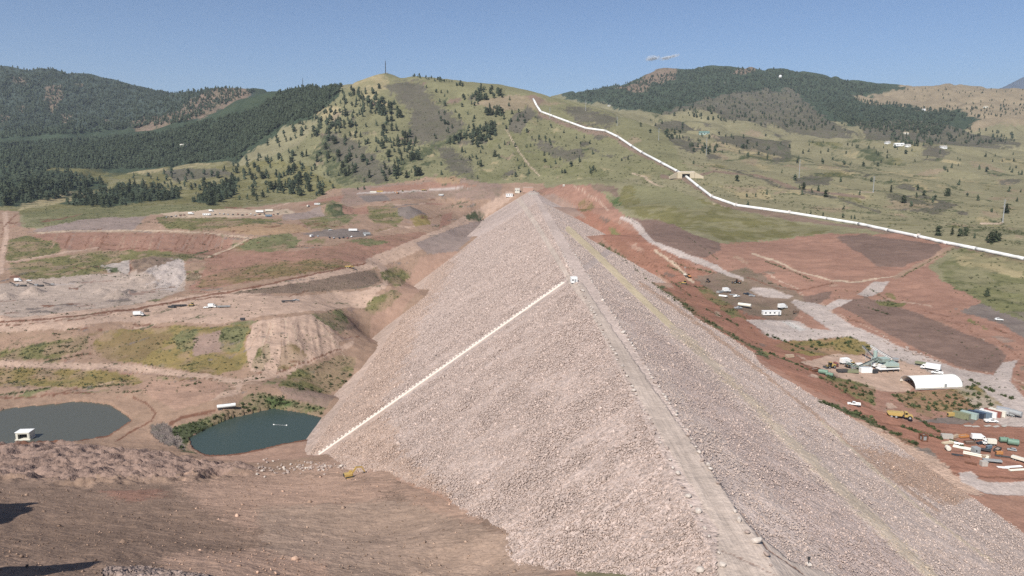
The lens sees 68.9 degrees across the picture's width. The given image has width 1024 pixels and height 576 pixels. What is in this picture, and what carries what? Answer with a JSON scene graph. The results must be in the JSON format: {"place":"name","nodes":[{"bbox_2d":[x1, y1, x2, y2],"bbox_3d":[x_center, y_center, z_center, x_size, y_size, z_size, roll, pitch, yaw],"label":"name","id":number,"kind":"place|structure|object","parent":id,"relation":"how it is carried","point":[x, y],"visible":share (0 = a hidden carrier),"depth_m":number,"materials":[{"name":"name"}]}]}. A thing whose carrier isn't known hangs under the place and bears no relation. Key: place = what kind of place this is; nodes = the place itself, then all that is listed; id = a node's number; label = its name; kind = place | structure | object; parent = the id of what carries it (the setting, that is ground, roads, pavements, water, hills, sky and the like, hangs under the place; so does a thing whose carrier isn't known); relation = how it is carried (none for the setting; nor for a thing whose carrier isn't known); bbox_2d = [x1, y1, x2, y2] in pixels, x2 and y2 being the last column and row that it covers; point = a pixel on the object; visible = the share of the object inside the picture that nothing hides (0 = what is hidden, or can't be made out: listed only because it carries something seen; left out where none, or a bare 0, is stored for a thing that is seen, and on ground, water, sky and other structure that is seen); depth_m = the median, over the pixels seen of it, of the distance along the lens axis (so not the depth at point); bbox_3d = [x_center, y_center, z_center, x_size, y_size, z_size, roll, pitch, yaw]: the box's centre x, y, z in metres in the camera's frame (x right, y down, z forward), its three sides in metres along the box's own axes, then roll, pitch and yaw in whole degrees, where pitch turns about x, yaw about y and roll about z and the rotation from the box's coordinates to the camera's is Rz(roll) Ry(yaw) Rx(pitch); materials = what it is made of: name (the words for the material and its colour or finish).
{"place":"outdoors","nodes":[
{"label":"outdoors","id":0,"kind":"place"},
{"bbox_2d":[0,401,130,442],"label":"pond","id":1,"kind":"structure","parent":0,"point":[73,421],"depth_m":443.43,"materials":[{"name":"grey liquid"}]},
{"bbox_2d":[15,429,35,440],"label":"pump barge","id":2,"kind":"object","parent":1,"relation":"on","point":[24,434],"visible":1,"depth_m":415.49,"materials":[{"name":"beige paint"}]},
{"bbox_2d":[189,408,321,454],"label":"pond water","id":3,"kind":"structure","parent":0,"point":[248,432],"depth_m":423.15,"materials":[{"name":"teal liquid"}]},
{"bbox_2d":[0,157,1023,575],"bbox_3d":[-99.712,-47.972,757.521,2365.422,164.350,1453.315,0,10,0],"label":"ground","id":4,"kind":"structure","parent":0,"point":[844,267],"depth_m":541.63,"materials":[{"name":"brown soil"}]},
{"bbox_2d":[133,311,144,315],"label":"box truck","id":5,"kind":"object","parent":4,"relation":"on","point":[135,313],"visible":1,"depth_m":610.87,"materials":[{"name":"white paint"}]},
{"bbox_2d":[217,403,235,409],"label":"tank trailer","id":6,"kind":"object","parent":4,"relation":"on","point":[227,405],"visible":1,"depth_m":446.10,"materials":[{"name":"white paint"}]},
{"bbox_2d":[0,470,535,575],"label":"loose stones","id":7,"kind":"object","parent":4,"relation":"on","point":[122,541],"visible":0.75,"depth_m":184.54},
{"bbox_2d":[343,465,364,478],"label":"excavator","id":8,"kind":"object","parent":4,"relation":"on","point":[348,475],"visible":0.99,"depth_m":283.18,"materials":[{"name":"metal"}]},
{"bbox_2d":[523,187,532,192],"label":"cut wall","id":9,"kind":"structure","parent":4,"relation":"on","point":[526,189],"depth_m":1416.10,"materials":[{"name":"soil"}]},
{"bbox_2d":[305,191,1023,575],"bbox_3d":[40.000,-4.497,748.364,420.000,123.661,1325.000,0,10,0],"label":"rockfill dam","id":10,"kind":"structure","parent":4,"relation":"on","point":[531,429],"depth_m":232.86,"materials":[{"name":"stone"}]},
{"bbox_2d":[318,282,564,454],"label":"stepped conduit","id":11,"kind":"object","parent":10,"relation":"on","point":[439,369],"visible":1,"depth_m":381.78,"materials":[{"name":"concrete"}]},
{"bbox_2d":[570,276,577,282],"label":"portable cabin","id":12,"kind":"object","parent":10,"relation":"on","point":[573,279],"visible":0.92,"depth_m":393.75,"materials":[{"name":"white metal"}]},
{"bbox_2d":[695,507,701,513],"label":"boulder","id":13,"kind":"object","parent":10,"relation":"on","point":[698,510],"visible":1,"depth_m":139.56,"materials":[{"name":"stone"}]},
{"bbox_2d":[696,566,703,572],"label":"boulder","id":14,"kind":"object","parent":10,"relation":"on","point":[699,569],"visible":1,"depth_m":122.81,"materials":[{"name":"stone"}]},
{"bbox_2d":[719,561,725,566],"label":"boulder","id":15,"kind":"object","parent":10,"relation":"on","point":[722,564],"visible":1,"depth_m":121.56,"materials":[{"name":"stone"}]},
{"bbox_2d":[751,537,762,543],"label":"boulder","id":16,"kind":"object","parent":10,"relation":"on","point":[756,540],"visible":1,"depth_m":128.61,"materials":[{"name":"stone"}]},
{"bbox_2d":[669,171,703,178],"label":"culvert portal","id":17,"kind":"object","parent":4,"relation":"on","point":[689,174],"visible":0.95,"depth_m":1197.54,"materials":[{"name":"concrete"}]},
{"bbox_2d":[722,287,730,292],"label":"box truck","id":18,"kind":"object","parent":4,"relation":"on","point":[725,289],"visible":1,"depth_m":556.15,"materials":[{"name":"white paint"}]},
{"bbox_2d":[738,303,751,307],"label":"tank trailer","id":19,"kind":"object","parent":4,"relation":"on","point":[744,305],"visible":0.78,"depth_m":516.10,"materials":[{"name":"beige paint"}]},
{"bbox_2d":[762,310,780,315],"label":"site office","id":20,"kind":"structure","parent":4,"relation":"on","point":[771,312],"depth_m":495.18,"materials":[{"name":"white paint"}]},
{"bbox_2d":[778,303,787,308],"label":"box truck","id":21,"kind":"object","parent":4,"relation":"on","point":[781,305],"visible":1,"depth_m":514.34,"materials":[{"name":"white paint"}]},
{"bbox_2d":[785,354,793,357],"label":"timber stack","id":22,"kind":"object","parent":4,"relation":"on","point":[789,355],"visible":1,"depth_m":403.70,"materials":[{"name":"brown paint"}]},
{"bbox_2d":[809,367,819,371],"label":"skip bin","id":23,"kind":"object","parent":4,"relation":"on","point":[813,369],"visible":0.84,"depth_m":382.72,"materials":[{"name":"metal"}]},
{"bbox_2d":[818,369,827,373],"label":"storage tank","id":24,"kind":"object","parent":4,"relation":"on","point":[822,371],"visible":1,"depth_m":378.44,"materials":[{"name":"green metal"}]},
{"bbox_2d":[823,361,835,368],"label":"wheel loader","id":25,"kind":"object","parent":4,"relation":"on","point":[830,365],"visible":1,"depth_m":394.79,"materials":[{"name":"yellow metal"}]},
{"bbox_2d":[836,369,847,372],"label":"skip bin","id":26,"kind":"object","parent":4,"relation":"on","point":[841,370],"visible":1,"depth_m":388.96,"materials":[{"name":"metal"}]},
{"bbox_2d":[839,357,852,364],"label":"box truck","id":27,"kind":"object","parent":4,"relation":"on","point":[843,360],"visible":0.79,"depth_m":403.48,"materials":[{"name":"white paint"}]},
{"bbox_2d":[846,369,858,372],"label":"skip bin","id":28,"kind":"object","parent":4,"relation":"on","point":[853,370],"visible":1,"depth_m":388.76,"materials":[{"name":"green metal"}]},
{"bbox_2d":[847,401,860,405],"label":"pickup truck","id":29,"kind":"object","parent":4,"relation":"on","point":[854,403],"visible":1,"depth_m":342.00,"materials":[{"name":"white paint"}]},
{"bbox_2d":[846,361,868,368],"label":"conveyor","id":30,"kind":"object","parent":4,"relation":"on","point":[855,365],"visible":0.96,"depth_m":393.64,"materials":[{"name":"grey metal"}]},
{"bbox_2d":[850,357,877,368],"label":"conveyor","id":31,"kind":"object","parent":4,"relation":"on","point":[866,363],"visible":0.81,"depth_m":397.28,"materials":[{"name":"grey metal"}]},
{"bbox_2d":[859,367,872,372],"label":"shipping container","id":32,"kind":"object","parent":4,"relation":"on","point":[865,369],"visible":0.96,"depth_m":390.80,"materials":[{"name":"white metal"}]},
{"bbox_2d":[862,345,873,359],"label":"conveyor","id":33,"kind":"object","parent":4,"relation":"on","point":[865,349],"visible":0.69,"depth_m":411.86,"materials":[{"name":"metal"}]},
{"bbox_2d":[871,357,881,367],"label":"screening plant","id":34,"kind":"object","parent":4,"relation":"on","point":[874,364],"visible":0.67,"depth_m":400.04,"materials":[{"name":"grey paint"}]},
{"bbox_2d":[870,345,898,361],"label":"conveyor","id":35,"kind":"object","parent":4,"relation":"on","point":[893,358],"visible":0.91,"depth_m":409.19,"materials":[{"name":"white metal"}]},
{"bbox_2d":[876,356,899,372],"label":"screening plant","id":36,"kind":"object","parent":4,"relation":"on","point":[887,364],"visible":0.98,"depth_m":393.20,"materials":[{"name":"white paint"}]},
{"bbox_2d":[887,410,912,419],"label":"dump truck","id":37,"kind":"object","parent":4,"relation":"on","point":[893,413],"visible":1,"depth_m":335.12,"materials":[{"name":"metal"}]},
{"bbox_2d":[901,195,906,202],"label":"pine tree","id":38,"kind":"object","parent":4,"relation":"on","point":[904,198],"visible":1,"depth_m":974.18,"materials":[{"name":"green plant"}]},
{"bbox_2d":[918,433,928,441],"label":"steel crate","id":39,"kind":"object","parent":4,"relation":"on","point":[922,437],"visible":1,"depth_m":315.34,"materials":[{"name":"grey paint"}]},
{"bbox_2d":[920,362,941,370],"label":"box truck","id":40,"kind":"object","parent":4,"relation":"on","point":[934,366],"visible":0.95,"depth_m":394.36,"materials":[{"name":"white paint"}]},
{"bbox_2d":[900,374,962,389],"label":"arched shelter","id":41,"kind":"object","parent":4,"relation":"on","point":[939,381],"visible":1,"depth_m":373.76,"materials":[{"name":"white fabric"}]},
{"bbox_2d":[933,226,945,235],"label":"pine tree","id":42,"kind":"object","parent":4,"relation":"on","point":[937,231],"visible":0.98,"depth_m":718.90,"materials":[{"name":"green plant"}]},
{"bbox_2d":[940,433,953,438],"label":"shipping container","id":43,"kind":"object","parent":4,"relation":"on","point":[946,436],"visible":1,"depth_m":318.07,"materials":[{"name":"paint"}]},
{"bbox_2d":[943,188,951,195],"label":"pine tree","id":44,"kind":"object","parent":4,"relation":"on","point":[948,191],"visible":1,"depth_m":1038.46,"materials":[{"name":"green plant"}]},
{"bbox_2d":[941,441,953,444],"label":"pipe stack","id":45,"kind":"object","parent":4,"relation":"on","point":[947,442],"visible":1,"depth_m":313.72,"materials":[{"name":"white plastic"}]},
{"bbox_2d":[945,445,950,451],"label":"storage tank","id":46,"kind":"object","parent":4,"relation":"on","point":[947,447],"visible":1,"depth_m":306.33,"materials":[{"name":"white metal"}]},
{"bbox_2d":[947,412,954,416],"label":"generator","id":47,"kind":"object","parent":4,"relation":"on","point":[950,414],"visible":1,"depth_m":341.38,"materials":[{"name":"metal"}]},
{"bbox_2d":[952,410,970,420],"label":"shipping container","id":48,"kind":"object","parent":4,"relation":"on","point":[962,415],"visible":1,"depth_m":339.20,"materials":[{"name":"green metal"}]},
{"bbox_2d":[958,228,964,235],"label":"pine tree","id":49,"kind":"object","parent":4,"relation":"on","point":[960,231],"visible":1,"depth_m":711.74,"materials":[{"name":"green plant"}]},
{"bbox_2d":[953,444,970,450],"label":"pipe stack","id":50,"kind":"object","parent":4,"relation":"on","point":[962,447],"visible":0.73,"depth_m":309.85,"materials":[{"name":"beige paint"}]},
{"bbox_2d":[959,434,968,437],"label":"skip bin","id":51,"kind":"object","parent":4,"relation":"on","point":[963,435],"visible":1,"depth_m":319.59,"materials":[{"name":"orange metal"}]},
{"bbox_2d":[963,227,970,235],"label":"pine tree","id":52,"kind":"object","parent":4,"relation":"on","point":[966,230],"visible":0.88,"depth_m":718.00,"materials":[{"name":"green plant"}]},
{"bbox_2d":[960,410,978,419],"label":"shipping container","id":53,"kind":"object","parent":4,"relation":"on","point":[974,416],"visible":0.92,"depth_m":338.37,"materials":[{"name":"metal"}]},
{"bbox_2d":[964,440,975,443],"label":"skip bin","id":54,"kind":"object","parent":4,"relation":"on","point":[969,442],"visible":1,"depth_m":314.15,"materials":[{"name":"brown metal"}]},
{"bbox_2d":[963,451,988,457],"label":"pipe stack","id":55,"kind":"object","parent":4,"relation":"on","point":[971,453],"visible":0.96,"depth_m":301.80,"materials":[{"name":"beige paint"}]},
{"bbox_2d":[971,446,980,453],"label":"portable cabin","id":56,"kind":"object","parent":4,"relation":"on","point":[975,449],"visible":0.99,"depth_m":304.37,"materials":[{"name":"grey metal"}]},
{"bbox_2d":[967,409,985,419],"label":"shipping container","id":57,"kind":"object","parent":4,"relation":"on","point":[982,415],"visible":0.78,"depth_m":339.16,"materials":[{"name":"metal"}]},
{"bbox_2d":[970,433,986,440],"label":"box truck","id":58,"kind":"object","parent":4,"relation":"on","point":[974,436],"visible":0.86,"depth_m":317.07,"materials":[{"name":"white paint"}]},
{"bbox_2d":[979,460,987,466],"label":"shipping container","id":59,"kind":"object","parent":4,"relation":"on","point":[983,463],"visible":1,"depth_m":292.49,"materials":[{"name":"metal"}]},
{"bbox_2d":[975,409,992,418],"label":"shipping container","id":60,"kind":"object","parent":4,"relation":"on","point":[988,415],"visible":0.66,"depth_m":339.13,"materials":[{"name":"blue metal"}]},
{"bbox_2d":[983,288,990,295],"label":"pine tree","id":61,"kind":"object","parent":4,"relation":"on","point":[987,292],"visible":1,"depth_m":517.34,"materials":[{"name":"green plant"}]},
{"bbox_2d":[979,408,996,418],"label":"shipping container","id":62,"kind":"object","parent":4,"relation":"on","point":[994,414],"visible":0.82,"depth_m":339.92,"materials":[{"name":"white metal"}]},
{"bbox_2d":[982,438,996,445],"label":"box truck","id":63,"kind":"object","parent":4,"relation":"on","point":[992,441],"visible":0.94,"depth_m":312.09,"materials":[{"name":"beige paint"}]},
{"bbox_2d":[986,231,995,241],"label":"pine tree","id":64,"kind":"object","parent":4,"relation":"on","point":[991,236],"visible":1,"depth_m":662.89,"materials":[{"name":"green plant"}]},
{"bbox_2d":[984,418,998,422],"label":"pickup truck","id":65,"kind":"object","parent":4,"relation":"on","point":[990,420],"visible":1,"depth_m":334.07,"materials":[{"name":"white paint"}]},
{"bbox_2d":[982,458,1002,462],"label":"semi trailer","id":66,"kind":"object","parent":4,"relation":"on","point":[993,460],"visible":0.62,"depth_m":295.06,"materials":[{"name":"grey paint"}]},
{"bbox_2d":[984,408,1001,417],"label":"shipping container","id":67,"kind":"object","parent":4,"relation":"on","point":[999,414],"visible":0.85,"depth_m":339.46,"materials":[{"name":"red metal"}]},
{"bbox_2d":[988,407,1006,417],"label":"shipping container","id":68,"kind":"object","parent":4,"relation":"on","point":[1004,414],"visible":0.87,"depth_m":339.21,"materials":[{"name":"beige metal"}]},
{"bbox_2d":[993,446,1001,450],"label":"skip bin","id":69,"kind":"object","parent":4,"relation":"on","point":[997,448],"visible":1,"depth_m":307.37,"materials":[{"name":"metal"}]},
{"bbox_2d":[999,437,1008,442],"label":"storage tank","id":70,"kind":"object","parent":4,"relation":"on","point":[1002,439],"visible":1,"depth_m":313.86,"materials":[{"name":"green metal"}]},
{"bbox_2d":[996,406,1014,416],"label":"box truck","id":71,"kind":"object","parent":4,"relation":"on","point":[1001,408],"visible":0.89,"depth_m":339.25,"materials":[{"name":"silver metal"}]},
{"bbox_2d":[1003,203,1011,212],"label":"pine tree","id":72,"kind":"object","parent":4,"relation":"on","point":[1006,210],"visible":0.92,"depth_m":874.76,"materials":[{"name":"green plant"}]},
{"bbox_2d":[1007,438,1019,446],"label":"storage tank","id":73,"kind":"object","parent":4,"relation":"on","point":[1013,441],"visible":1,"depth_m":310.85,"materials":[{"name":"green metal"}]},
{"bbox_2d":[1005,465,1022,467],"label":"pipe stack","id":74,"kind":"object","parent":4,"relation":"on","point":[1016,466],"visible":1,"depth_m":291.76,"materials":[{"name":"white paint"}]},
{"bbox_2d":[1007,408,1022,417],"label":"tank trailer","id":75,"kind":"object","parent":4,"relation":"on","point":[1017,413],"visible":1,"depth_m":336.40,"materials":[{"name":"metal"}]},
{"bbox_2d":[1008,468,1023,471],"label":"pipe stack","id":76,"kind":"object","parent":4,"relation":"on","point":[1020,469],"visible":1,"depth_m":289.33,"materials":[{"name":"beige paint"}]},
{"bbox_2d":[1011,455,1023,460],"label":"semi trailer","id":77,"kind":"object","parent":4,"relation":"on","point":[1015,457],"visible":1,"depth_m":298.24,"materials":[{"name":"beige paint"}]},
{"bbox_2d":[0,73,1023,213],"bbox_3d":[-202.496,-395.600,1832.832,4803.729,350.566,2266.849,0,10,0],"label":"hills","id":78,"kind":"structure","parent":0,"point":[415,91],"depth_m":1781.36,"materials":[{"name":"green plant"}]},
{"bbox_2d":[1,196,8,204],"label":"pine tree","id":79,"kind":"object","parent":78,"relation":"on","point":[4,200],"visible":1,"depth_m":1321.07,"materials":[{"name":"green plant"}]},
{"bbox_2d":[6,195,15,204],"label":"pine tree","id":80,"kind":"object","parent":78,"relation":"on","point":[9,197],"visible":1,"depth_m":1328.75,"materials":[{"name":"green plant"}]},
{"bbox_2d":[11,193,19,202],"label":"pine tree","id":81,"kind":"object","parent":78,"relation":"on","point":[15,196],"visible":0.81,"depth_m":1379.83,"materials":[{"name":"green plant"}]},
{"bbox_2d":[18,183,24,192],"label":"pine tree","id":82,"kind":"object","parent":78,"relation":"on","point":[21,187],"visible":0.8,"depth_m":1503.49,"materials":[{"name":"green plant"}]},
{"bbox_2d":[44,192,50,199],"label":"pine tree","id":83,"kind":"object","parent":78,"relation":"on","point":[47,195],"visible":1,"depth_m":1425.09,"materials":[{"name":"green plant"}]},
{"bbox_2d":[54,188,60,197],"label":"pine tree","id":84,"kind":"object","parent":78,"relation":"on","point":[57,193],"visible":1,"depth_m":1458.40,"materials":[{"name":"green plant"}]},
{"bbox_2d":[93,195,99,204],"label":"pine tree","id":85,"kind":"object","parent":78,"relation":"on","point":[96,200],"visible":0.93,"depth_m":1326.90,"materials":[{"name":"green plant"}]},
{"bbox_2d":[100,199,105,206],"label":"pine tree","id":86,"kind":"object","parent":78,"relation":"on","point":[102,202],"visible":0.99,"depth_m":1292.80,"materials":[{"name":"green plant"}]},
{"bbox_2d":[111,196,118,203],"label":"pine tree","id":87,"kind":"object","parent":78,"relation":"on","point":[115,200],"visible":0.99,"depth_m":1346.37,"materials":[{"name":"green plant"}]},
{"bbox_2d":[127,192,136,199],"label":"pine tree","id":88,"kind":"object","parent":78,"relation":"on","point":[132,194],"visible":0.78,"depth_m":1391.23,"materials":[{"name":"green plant"}]},
{"bbox_2d":[144,192,151,199],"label":"pine tree","id":89,"kind":"object","parent":78,"relation":"on","point":[148,196],"visible":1,"depth_m":1382.62,"materials":[{"name":"green plant"}]},
{"bbox_2d":[249,188,256,195],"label":"pine tree","id":90,"kind":"object","parent":78,"relation":"on","point":[253,191],"visible":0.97,"depth_m":1445.10,"materials":[{"name":"green plant"}]},
{"bbox_2d":[267,181,273,188],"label":"pine tree","id":91,"kind":"object","parent":78,"relation":"on","point":[270,185],"visible":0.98,"depth_m":1514.61,"materials":[{"name":"green plant"}]},
{"bbox_2d":[359,153,366,160],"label":"pine tree","id":92,"kind":"object","parent":78,"relation":"on","point":[363,157],"visible":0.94,"depth_m":1625.85,"materials":[{"name":"green plant"}]},
{"bbox_2d":[393,167,399,174],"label":"pine tree","id":93,"kind":"object","parent":78,"relation":"on","point":[395,169],"visible":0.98,"depth_m":1513.17,"materials":[{"name":"green plant"}]},
{"bbox_2d":[417,167,421,175],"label":"pine tree","id":94,"kind":"object","parent":78,"relation":"on","point":[419,170],"visible":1,"depth_m":1510.97,"materials":[{"name":"green plant"}]},
{"bbox_2d":[487,126,493,134],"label":"pine tree","id":95,"kind":"object","parent":78,"relation":"on","point":[491,132],"visible":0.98,"depth_m":1752.88,"materials":[{"name":"green plant"}]},
{"bbox_2d":[496,88,503,94],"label":"pine tree","id":96,"kind":"object","parent":78,"relation":"on","point":[499,91],"visible":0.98,"depth_m":2008.45,"materials":[{"name":"green plant"}]},
{"bbox_2d":[0,98,1023,450],"bbox_3d":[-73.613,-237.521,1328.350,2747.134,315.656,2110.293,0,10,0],"label":"scrub","id":97,"kind":"object","parent":78,"relation":"on","point":[446,232],"visible":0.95,"depth_m":589.72,"materials":[{"name":"green plant"}]},
{"bbox_2d":[698,131,709,134],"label":"house","id":98,"kind":"structure","parent":78,"relation":"on","point":[703,132],"depth_m":1940.71,"materials":[{"name":"white paint"}]},
{"bbox_2d":[533,98,1023,259],"bbox_3d":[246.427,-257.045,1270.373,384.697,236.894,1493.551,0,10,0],"label":"pipeline","id":99,"kind":"object","parent":78,"relation":"on","point":[920,236],"visible":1,"depth_m":901.04,"materials":[{"name":"metal"}]},
{"bbox_2d":[0,65,1023,148],"bbox_3d":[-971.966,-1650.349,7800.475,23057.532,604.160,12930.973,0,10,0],"label":"mountains","id":100,"kind":"structure","parent":0,"point":[1007,123],"depth_m":3768.36,"materials":[{"name":"green plant"}]},
{"bbox_2d":[0,65,1023,240],"bbox_3d":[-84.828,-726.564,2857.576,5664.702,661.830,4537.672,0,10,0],"label":"forest","id":101,"kind":"object","parent":100,"relation":"on","point":[287,109],"visible":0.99,"depth_m":2334.22,"materials":[{"name":"green plant"}]},
{"bbox_2d":[0,0,1023,96],"label":"sky","id":102,"kind":"structure","parent":0,"point":[550,48],"materials":[{"name":"blue"}]},
{"bbox_2d":[999,77,1023,88],"bbox_3d":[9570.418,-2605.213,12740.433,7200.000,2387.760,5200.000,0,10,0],"label":"mountain","id":103,"kind":"structure","parent":0,"point":[1019,83],"depth_m":12557.40,"materials":[{"name":"grey"}]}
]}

